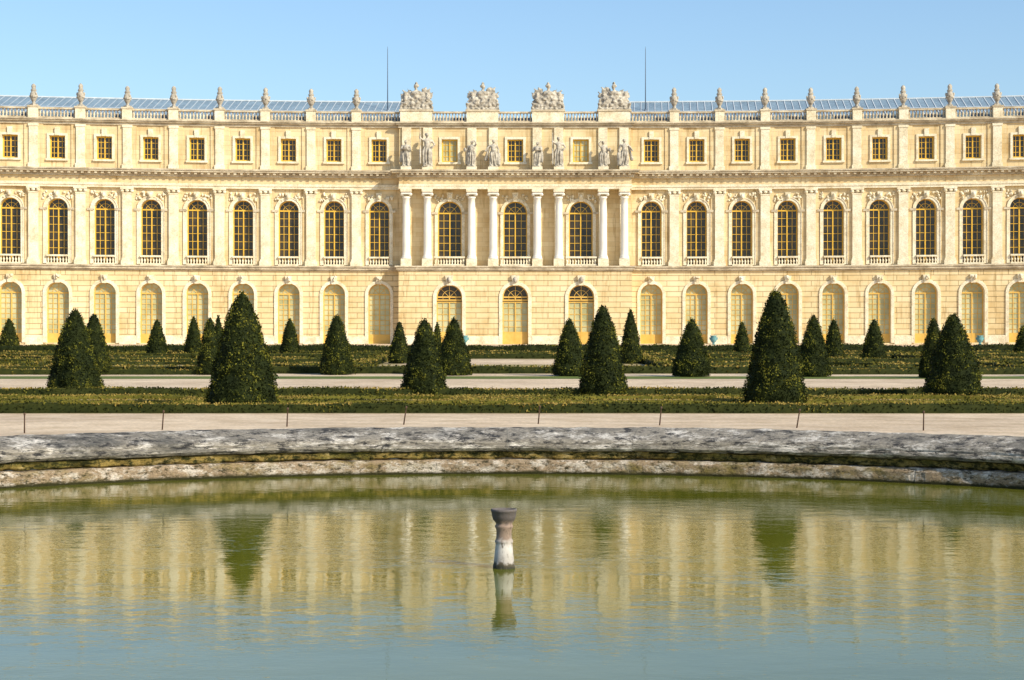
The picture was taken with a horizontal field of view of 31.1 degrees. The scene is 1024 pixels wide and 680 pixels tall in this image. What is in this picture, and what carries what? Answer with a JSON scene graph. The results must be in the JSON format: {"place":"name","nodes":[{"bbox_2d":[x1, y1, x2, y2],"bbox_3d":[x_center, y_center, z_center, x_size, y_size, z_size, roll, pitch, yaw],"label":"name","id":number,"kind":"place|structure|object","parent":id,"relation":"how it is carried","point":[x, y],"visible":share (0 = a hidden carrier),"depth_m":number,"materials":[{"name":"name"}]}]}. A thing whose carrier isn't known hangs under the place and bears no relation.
{"place":"outdoors","nodes":[
{"label":"outdoors","id":0,"kind":"place"},
{"bbox_2d":[0,474,1023,679],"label":"pond water","id":1,"kind":"structure","parent":0,"point":[607,577],"depth_m":21.78,"materials":[{"name":"green liquid"}]},
{"bbox_2d":[0,344,1023,435],"bbox_3d":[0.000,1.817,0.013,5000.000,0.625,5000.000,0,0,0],"label":"ground","id":2,"kind":"structure","parent":0,"point":[993,424],"depth_m":43.27,"materials":[{"name":"beige gravel"}]},
{"bbox_2d":[0,318,19,345],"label":"yew topiary cone","id":3,"kind":"object","parent":2,"relation":"on","point":[8,336],"visible":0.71,"depth_m":121.01,"materials":[{"name":"green plant"}]},
{"bbox_2d":[45,308,104,387],"bbox_3d":[-13.530,0.381,57.135,1.740,2.758,1.809,0,0,29],"label":"yew topiary cone","id":4,"kind":"object","parent":2,"relation":"on","point":[75,360],"visible":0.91,"depth_m":56.72,"materials":[{"name":"green plant"}]},
{"bbox_2d":[87,313,112,374],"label":"yew topiary cone","id":5,"kind":"object","parent":2,"relation":"on","point":[97,336],"visible":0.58,"depth_m":75.57,"materials":[{"name":"green plant"}]},
{"bbox_2d":[195,317,218,374],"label":"yew topiary cone","id":6,"kind":"object","parent":2,"relation":"on","point":[209,346],"visible":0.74,"depth_m":75.50,"materials":[{"name":"green plant"}]},
{"bbox_2d":[113,362,403,365],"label":"parterre turf","id":7,"kind":"structure","parent":2,"relation":"on","point":[387,363],"depth_m":91.88,"materials":[{"name":"green plant"}]},
{"bbox_2d":[144,319,168,352],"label":"yew topiary cone","id":8,"kind":"object","parent":7,"relation":"on","point":[156,342],"visible":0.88,"depth_m":105.59,"materials":[{"name":"green plant"}]},
{"bbox_2d":[182,316,201,352],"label":"yew topiary cone","id":9,"kind":"object","parent":7,"relation":"on","point":[193,342],"visible":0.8,"depth_m":109.06,"materials":[{"name":"green plant"}]},
{"bbox_2d":[215,315,221,345],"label":"yew topiary cone","id":10,"kind":"object","parent":7,"relation":"on","point":[218,324],"visible":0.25,"depth_m":86.44,"materials":[{"name":"green plant"}]},
{"bbox_2d":[278,318,299,352],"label":"yew topiary cone","id":11,"kind":"object","parent":7,"relation":"on","point":[289,344],"visible":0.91,"depth_m":109.06,"materials":[{"name":"green plant"}]},
{"bbox_2d":[388,321,409,363],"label":"yew topiary cone","id":12,"kind":"object","parent":7,"relation":"on","point":[399,350],"visible":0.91,"depth_m":93.64,"materials":[{"name":"green plant"}]},
{"bbox_2d":[0,354,1023,366],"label":"box parterre hedge","id":13,"kind":"object","parent":7,"relation":"on","point":[306,363],"visible":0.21,"depth_m":91.07,"materials":[{"name":"green plant"}]},
{"bbox_2d":[319,313,356,374],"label":"yew topiary cone","id":14,"kind":"object","parent":2,"relation":"on","point":[336,359],"visible":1,"depth_m":75.47,"materials":[{"name":"green plant"}]},
{"bbox_2d":[438,316,473,375],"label":"yew topiary cone","id":15,"kind":"object","parent":2,"relation":"on","point":[455,356],"visible":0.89,"depth_m":74.60,"materials":[{"name":"green plant"}]},
{"bbox_2d":[464,335,468,345],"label":"bronze garden vase","id":16,"kind":"object","parent":2,"relation":"on","point":[466,338],"visible":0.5,"depth_m":119.35,"materials":[{"name":"metal"}]},
{"bbox_2d":[399,364,552,366],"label":"parterre turf","id":17,"kind":"structure","parent":2,"relation":"on","point":[520,365],"depth_m":91.88,"materials":[{"name":"green plant"}]},
{"bbox_2d":[0,343,1013,351],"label":"clipped hedge","id":18,"kind":"object","parent":2,"relation":"on","point":[523,347],"visible":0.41,"depth_m":114.79,"materials":[{"name":"green plant"}]},
{"bbox_2d":[0,95,1023,343],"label":"baroque palace","id":19,"kind":"structure","parent":2,"relation":"on","point":[892,217],"depth_m":161.35,"materials":[{"name":"stone"}]},
{"bbox_2d":[29,84,37,104],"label":"stone urn","id":20,"kind":"object","parent":19,"relation":"on","point":[33,95],"visible":1,"depth_m":159.50,"materials":[{"name":"white stone"}]},
{"bbox_2d":[76,83,84,105],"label":"stone urn","id":21,"kind":"object","parent":19,"relation":"on","point":[80,95],"visible":1,"depth_m":160.00,"materials":[{"name":"white stone"}]},
{"bbox_2d":[123,86,131,106],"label":"stone urn","id":22,"kind":"object","parent":19,"relation":"on","point":[127,97],"visible":1,"depth_m":160.46,"materials":[{"name":"white stone"}]},
{"bbox_2d":[169,86,177,107],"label":"stone urn","id":23,"kind":"object","parent":19,"relation":"on","point":[173,98],"visible":1,"depth_m":160.85,"materials":[{"name":"white stone"}]},
{"bbox_2d":[216,87,223,107],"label":"stone urn","id":24,"kind":"object","parent":19,"relation":"on","point":[219,98],"visible":1,"depth_m":161.20,"materials":[{"name":"white stone"}]},
{"bbox_2d":[261,87,269,108],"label":"stone urn","id":25,"kind":"object","parent":19,"relation":"on","point":[265,98],"visible":1,"depth_m":161.50,"materials":[{"name":"white stone"}]},
{"bbox_2d":[306,89,315,108],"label":"stone urn","id":26,"kind":"object","parent":19,"relation":"on","point":[311,99],"visible":1,"depth_m":161.75,"materials":[{"name":"beige stone"}]},
{"bbox_2d":[352,89,360,109],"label":"stone urn","id":27,"kind":"object","parent":19,"relation":"on","point":[356,99],"visible":1,"depth_m":161.95,"materials":[{"name":"beige stone"}]},
{"bbox_2d":[386,46,388,110],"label":"lightning rod","id":28,"kind":"object","parent":19,"relation":"on","point":[387,79],"visible":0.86,"depth_m":167.40,"materials":[{"name":"grey metal"}]},
{"bbox_2d":[399,140,411,165],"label":"stone statue","id":29,"kind":"object","parent":19,"relation":"on","point":[404,156],"visible":1,"depth_m":160.85,"materials":[{"name":"beige stone"}]},
{"bbox_2d":[400,82,432,108],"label":"trophy sculpture","id":30,"kind":"object","parent":19,"relation":"on","point":[415,99],"visible":1,"depth_m":161.75,"materials":[{"name":"stone"}]},
{"bbox_2d":[419,132,434,166],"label":"stone statue","id":31,"kind":"object","parent":19,"relation":"on","point":[427,161],"visible":1,"depth_m":160.81,"materials":[{"name":"beige stone"}]},
{"bbox_2d":[464,140,476,166],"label":"stone statue","id":32,"kind":"object","parent":19,"relation":"on","point":[470,160],"visible":1,"depth_m":160.97,"materials":[{"name":"beige stone"}]},
{"bbox_2d":[466,82,498,109],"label":"trophy sculpture","id":33,"kind":"object","parent":19,"relation":"on","point":[487,99],"visible":1,"depth_m":161.87,"materials":[{"name":"stone"}]},
{"bbox_2d":[484,140,500,166],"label":"stone statue","id":34,"kind":"object","parent":19,"relation":"on","point":[494,157],"visible":1,"depth_m":161.00,"materials":[{"name":"beige stone"}]},
{"bbox_2d":[0,135,1023,343],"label":"windows","id":35,"kind":"structure","parent":19,"relation":"in","point":[449,298],"depth_m":161.76,"materials":[{"name":"yellow glass"}]},
{"bbox_2d":[532,142,542,166],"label":"stone statue","id":36,"kind":"object","parent":19,"relation":"on","point":[537,157],"visible":1,"depth_m":160.97,"materials":[{"name":"beige stone"}]},
{"bbox_2d":[531,82,564,109],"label":"trophy sculpture","id":37,"kind":"object","parent":19,"relation":"on","point":[546,99],"visible":1,"depth_m":161.85,"materials":[{"name":"stone"}]},
{"bbox_2d":[552,133,565,166],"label":"stone statue","id":38,"kind":"object","parent":19,"relation":"on","point":[558,156],"visible":1,"depth_m":160.92,"materials":[{"name":"beige stone"}]},
{"bbox_2d":[598,141,610,165],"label":"stone statue","id":39,"kind":"object","parent":19,"relation":"on","point":[604,159],"visible":1,"depth_m":160.90,"materials":[{"name":"beige stone"}]},
{"bbox_2d":[598,82,630,108],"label":"trophy sculpture","id":40,"kind":"object","parent":19,"relation":"on","point":[613,99],"visible":1,"depth_m":161.76,"materials":[{"name":"stone"}]},
{"bbox_2d":[617,139,633,166],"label":"stone statue","id":41,"kind":"object","parent":19,"relation":"on","point":[623,155],"visible":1,"depth_m":160.85,"materials":[{"name":"beige stone"}]},
{"bbox_2d":[644,46,646,110],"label":"lightning rod","id":42,"kind":"object","parent":19,"relation":"on","point":[645,109],"visible":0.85,"depth_m":167.40,"materials":[{"name":"grey metal"}]},
{"bbox_2d":[670,87,678,109],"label":"stone urn","id":43,"kind":"object","parent":19,"relation":"on","point":[674,98],"visible":1,"depth_m":161.95,"materials":[{"name":"beige stone"}]},
{"bbox_2d":[715,87,723,108],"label":"stone urn","id":44,"kind":"object","parent":19,"relation":"on","point":[719,98],"visible":1,"depth_m":161.75,"materials":[{"name":"white stone"}]},
{"bbox_2d":[760,88,768,108],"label":"stone urn","id":45,"kind":"object","parent":19,"relation":"on","point":[764,99],"visible":1,"depth_m":161.50,"materials":[{"name":"beige stone"}]},
{"bbox_2d":[806,87,814,107],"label":"stone urn","id":46,"kind":"object","parent":19,"relation":"on","point":[810,98],"visible":1,"depth_m":161.20,"materials":[{"name":"white stone"}]},
{"bbox_2d":[852,86,860,107],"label":"stone urn","id":47,"kind":"object","parent":19,"relation":"on","point":[856,97],"visible":1,"depth_m":160.85,"materials":[{"name":"white stone"}]},
{"bbox_2d":[899,85,907,106],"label":"stone urn","id":48,"kind":"object","parent":19,"relation":"on","point":[903,98],"visible":1,"depth_m":160.46,"materials":[{"name":"white stone"}]},
{"bbox_2d":[945,84,954,105],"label":"stone urn","id":49,"kind":"object","parent":19,"relation":"on","point":[949,95],"visible":1,"depth_m":160.01,"materials":[{"name":"white stone"}]},
{"bbox_2d":[992,83,1001,104],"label":"stone urn","id":50,"kind":"object","parent":19,"relation":"on","point":[997,94],"visible":1,"depth_m":159.51,"materials":[{"name":"white stone"}]},
{"bbox_2d":[0,427,1023,488],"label":"stone pond basin","id":51,"kind":"object","parent":2,"relation":"on","point":[990,461],"visible":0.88,"depth_m":36.74,"materials":[{"name":"grey stone"}]},
{"bbox_2d":[491,508,516,568],"bbox_3d":[-0.100,2.813,22.921,0.324,1.427,0.324,0,0,0],"label":"fountain nozzle","id":52,"kind":"object","parent":51,"relation":"on","point":[503,518],"visible":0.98,"depth_m":22.82,"materials":[{"name":"stone"}]},
{"bbox_2d":[0,399,1023,412],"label":"box hedge border","id":53,"kind":"object","parent":2,"relation":"on","point":[44,406],"visible":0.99,"depth_m":45.37,"materials":[{"name":"green plant"}]},
{"bbox_2d":[0,349,1023,373],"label":"box hedge border","id":54,"kind":"object","parent":2,"relation":"on","point":[652,363],"visible":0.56,"depth_m":91.67,"materials":[{"name":"green plant"}]},
{"bbox_2d":[0,385,1023,394],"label":"box hedge border","id":55,"kind":"object","parent":2,"relation":"on","point":[313,390],"visible":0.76,"depth_m":55.57,"materials":[{"name":"green plant"}]},
{"bbox_2d":[0,376,1023,378],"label":"grass strip","id":56,"kind":"object","parent":2,"relation":"on","point":[504,377],"depth_m":72.10,"materials":[{"name":"green plant"}]},
{"bbox_2d":[0,366,1023,374],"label":"box hedge border","id":57,"kind":"object","parent":2,"relation":"on","point":[837,371],"visible":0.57,"depth_m":75.94,"materials":[{"name":"green plant"}]},
{"bbox_2d":[69,399,954,404],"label":"parterre turf","id":58,"kind":"structure","parent":2,"relation":"on","point":[484,404],"depth_m":52.85,"materials":[{"name":"green plant"}]},
{"bbox_2d":[202,290,281,403],"bbox_3d":[-6.989,0.297,47.481,2.001,3.166,2.015,0,1,-43],"label":"yew topiary cone","id":59,"kind":"object","parent":58,"relation":"on","point":[243,371],"visible":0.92,"depth_m":46.99,"materials":[{"name":"green plant"}]},
{"bbox_2d":[400,318,446,394],"bbox_3d":[-2.706,0.543,56.160,1.493,2.458,1.530,0,0,0],"label":"yew topiary cone","id":60,"kind":"object","parent":58,"relation":"on","point":[424,373],"visible":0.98,"depth_m":55.76,"materials":[{"name":"green plant"}]},
{"bbox_2d":[0,392,1023,403],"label":"box parterre hedge","id":61,"kind":"object","parent":58,"relation":"on","point":[505,398],"visible":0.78,"depth_m":51.83,"materials":[{"name":"green plant"}]},
{"bbox_2d":[578,304,627,394],"bbox_3d":[2.753,0.348,55.704,1.590,2.859,1.630,0,0,0],"label":"yew topiary cone","id":62,"kind":"object","parent":58,"relation":"on","point":[602,370],"visible":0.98,"depth_m":55.28,"materials":[{"name":"green plant"}]},
{"bbox_2d":[743,288,808,403],"bbox_3d":[7.046,0.235,49.212,1.777,3.247,1.814,0,0,0],"label":"yew topiary cone","id":63,"kind":"object","parent":58,"relation":"on","point":[775,369],"visible":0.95,"depth_m":48.73,"materials":[{"name":"green plant"}]},
{"bbox_2d":[920,313,983,395],"bbox_3d":[12.897,0.493,53.916,1.894,2.614,1.814,0,0,0],"label":"yew topiary cone","id":64,"kind":"object","parent":58,"relation":"on","point":[953,368],"visible":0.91,"depth_m":53.50,"materials":[{"name":"green plant"}]},
{"bbox_2d":[551,318,583,375],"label":"yew topiary cone","id":65,"kind":"object","parent":2,"relation":"on","point":[569,356],"visible":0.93,"depth_m":73.80,"materials":[{"name":"green plant"}]},
{"bbox_2d":[623,363,644,365],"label":"parterre turf","id":66,"kind":"structure","parent":2,"relation":"on","point":[638,364],"depth_m":91.88,"materials":[{"name":"green plant"}]},
{"bbox_2d":[620,308,642,363],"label":"yew topiary cone","id":67,"kind":"object","parent":66,"relation":"on","point":[631,351],"visible":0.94,"depth_m":93.63,"materials":[{"name":"green plant"}]},
{"bbox_2d":[732,321,750,352],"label":"yew topiary cone","id":68,"kind":"object","parent":66,"relation":"on","point":[742,343],"visible":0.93,"depth_m":110.87,"materials":[{"name":"green plant"}]},
{"bbox_2d":[825,318,844,356],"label":"yew topiary cone","id":69,"kind":"object","parent":66,"relation":"on","point":[834,344],"visible":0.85,"depth_m":103.90,"materials":[{"name":"green plant"}]},
{"bbox_2d":[1013,325,1023,352],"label":"yew topiary cone","id":70,"kind":"object","parent":66,"relation":"on","point":[1019,344],"visible":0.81,"depth_m":110.93,"materials":[{"name":"green plant"}]},
{"bbox_2d":[670,317,712,376],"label":"yew topiary cone","id":71,"kind":"object","parent":2,"relation":"on","point":[691,359],"visible":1,"depth_m":72.97,"materials":[{"name":"green plant"}]},
{"bbox_2d":[709,335,717,345],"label":"bronze garden vase","id":72,"kind":"object","parent":2,"relation":"on","point":[713,339],"visible":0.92,"depth_m":119.37,"materials":[{"name":"metal"}]},
{"bbox_2d":[800,315,832,376],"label":"yew topiary cone","id":73,"kind":"object","parent":2,"relation":"on","point":[815,354],"visible":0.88,"depth_m":72.96,"materials":[{"name":"green plant"}]},
{"bbox_2d":[859,319,886,357],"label":"yew topiary cone","id":74,"kind":"object","parent":2,"relation":"on","point":[874,346],"visible":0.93,"depth_m":99.24,"materials":[{"name":"green plant"}]},
{"bbox_2d":[918,317,940,377],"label":"yew topiary cone","id":75,"kind":"object","parent":2,"relation":"on","point":[931,337],"visible":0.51,"depth_m":71.54,"materials":[{"name":"green plant"}]},
{"bbox_2d":[976,335,983,344],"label":"bronze garden vase","id":76,"kind":"object","parent":2,"relation":"on","point":[979,338],"visible":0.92,"depth_m":119.36,"materials":[{"name":"metal"}]},
{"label":"parterre turf","id":77,"kind":"structure","parent":0,"visible":0},
{"bbox_2d":[434,322,441,350],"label":"yew topiary cone","id":78,"kind":"object","parent":77,"relation":"on","point":[437,331],"visible":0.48,"depth_m":107.35,"materials":[{"name":"green plant"}]}
]}

